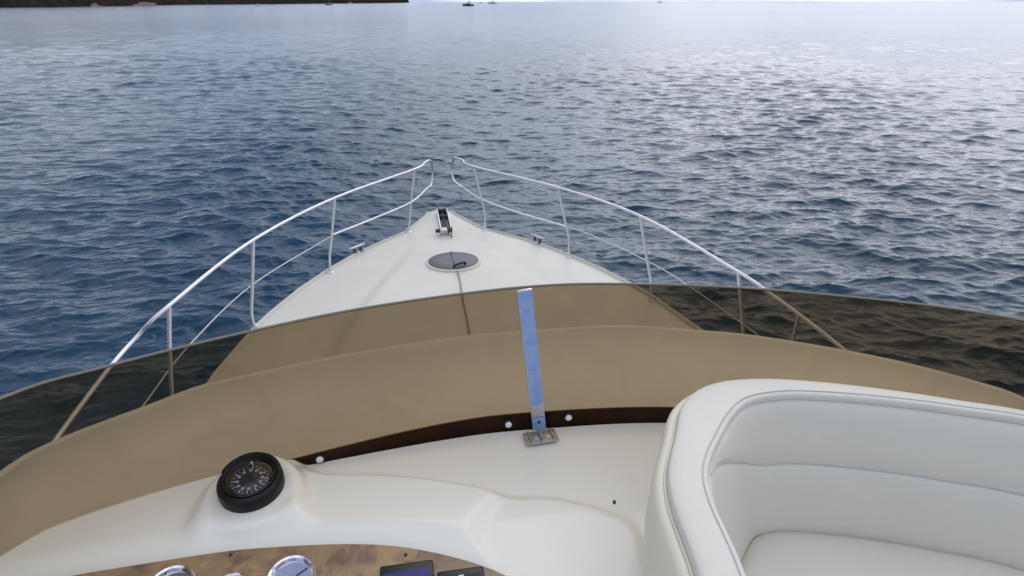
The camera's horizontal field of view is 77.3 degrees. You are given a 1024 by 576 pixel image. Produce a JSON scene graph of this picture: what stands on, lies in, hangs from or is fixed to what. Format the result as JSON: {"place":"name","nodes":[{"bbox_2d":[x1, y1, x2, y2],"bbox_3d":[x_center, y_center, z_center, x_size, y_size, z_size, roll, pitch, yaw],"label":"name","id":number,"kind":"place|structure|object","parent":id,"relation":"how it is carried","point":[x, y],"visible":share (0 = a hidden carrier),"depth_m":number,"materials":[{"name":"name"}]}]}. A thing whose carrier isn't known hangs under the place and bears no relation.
{"place":"outdoors","nodes":[
{"label":"outdoors","id":0,"kind":"place"},
{"bbox_2d":[90,2,156,6],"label":"beach","id":1,"kind":"structure","parent":0,"point":[138,4],"depth_m":766.10,"materials":[{"name":"grey sand"}]},
{"bbox_2d":[0,0,409,7],"bbox_3d":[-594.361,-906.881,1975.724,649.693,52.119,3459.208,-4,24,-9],"label":"headland","id":2,"kind":"structure","parent":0,"point":[43,3],"depth_m":874.43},
{"bbox_2d":[0,2,1023,396],"bbox_3d":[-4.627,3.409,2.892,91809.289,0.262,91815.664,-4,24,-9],"label":"sea","id":3,"kind":"structure","parent":0,"point":[154,160],"depth_m":20.73,"materials":[{"name":"liquid"}]},
{"bbox_2d":[0,157,1023,575],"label":"motor yacht","id":4,"kind":"object","parent":3,"relation":"on","point":[508,407],"visible":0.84,"depth_m":1.43,"materials":[{"name":"white plastic"}]},
{"bbox_2d":[216,452,284,512],"bbox_3d":[-0.553,0.410,1.356,0.134,0.066,0.135,-4,24,-9],"label":"compass","id":5,"kind":"object","parent":4,"relation":"on","point":[250,482],"visible":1,"depth_m":1.34,"materials":[{"name":"black plastic"}]},
{"bbox_2d":[74,544,504,575],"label":"instrument panel","id":6,"kind":"object","parent":4,"relation":"attached to","point":[349,560],"visible":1,"depth_m":1.24,"materials":[{"name":"laminate"}]},
{"bbox_2d":[155,565,197,575],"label":"gauge","id":7,"kind":"object","parent":6,"relation":"attached to","point":[179,570],"visible":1,"depth_m":1.20,"materials":[{"name":"silver metal"}]},
{"bbox_2d":[225,573,243,575],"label":"gauge","id":8,"kind":"object","parent":6,"relation":"attached to","point":[235,574],"visible":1,"depth_m":1.19,"materials":[{"name":"silver metal"}]},
{"bbox_2d":[267,555,317,575],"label":"gauge","id":9,"kind":"object","parent":6,"relation":"attached to","point":[296,565],"visible":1,"depth_m":1.21,"materials":[{"name":"silver metal"}]},
{"bbox_2d":[380,560,433,575],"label":"chart display","id":10,"kind":"object","parent":6,"relation":"attached to","point":[422,568],"visible":1,"depth_m":1.22,"materials":[{"name":"blue plastic"}]},
{"bbox_2d":[437,566,483,575],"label":"autopilot display","id":11,"kind":"object","parent":6,"relation":"attached to","point":[476,571],"visible":1,"depth_m":1.22,"materials":[{"name":"black plastic"}]},
{"bbox_2d":[435,227,451,237],"bbox_3d":[-0.798,-0.659,7.520,0.194,0.094,0.262,-4,24,-9],"label":"anchor windlass","id":12,"kind":"object","parent":4,"relation":"on","point":[443,232],"visible":1,"depth_m":7.51,"materials":[{"name":"silver metal"}]},
{"bbox_2d":[441,212,447,229],"bbox_3d":[-0.837,-0.824,7.922,0.039,0.037,0.778,-4,24,-9],"label":"anchor chain","id":13,"kind":"object","parent":4,"relation":"on","point":[444,220],"visible":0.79,"depth_m":7.90,"materials":[{"name":"metal"}]},
{"bbox_2d":[643,379,1023,575],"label":"bench seat","id":14,"kind":"object","parent":4,"relation":"on","point":[809,478],"visible":1,"depth_m":1.22,"materials":[{"name":"white leather"}]},
{"bbox_2d":[408,0,1023,1],"label":"sky","id":15,"kind":"structure","parent":0,"point":[408,0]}
]}

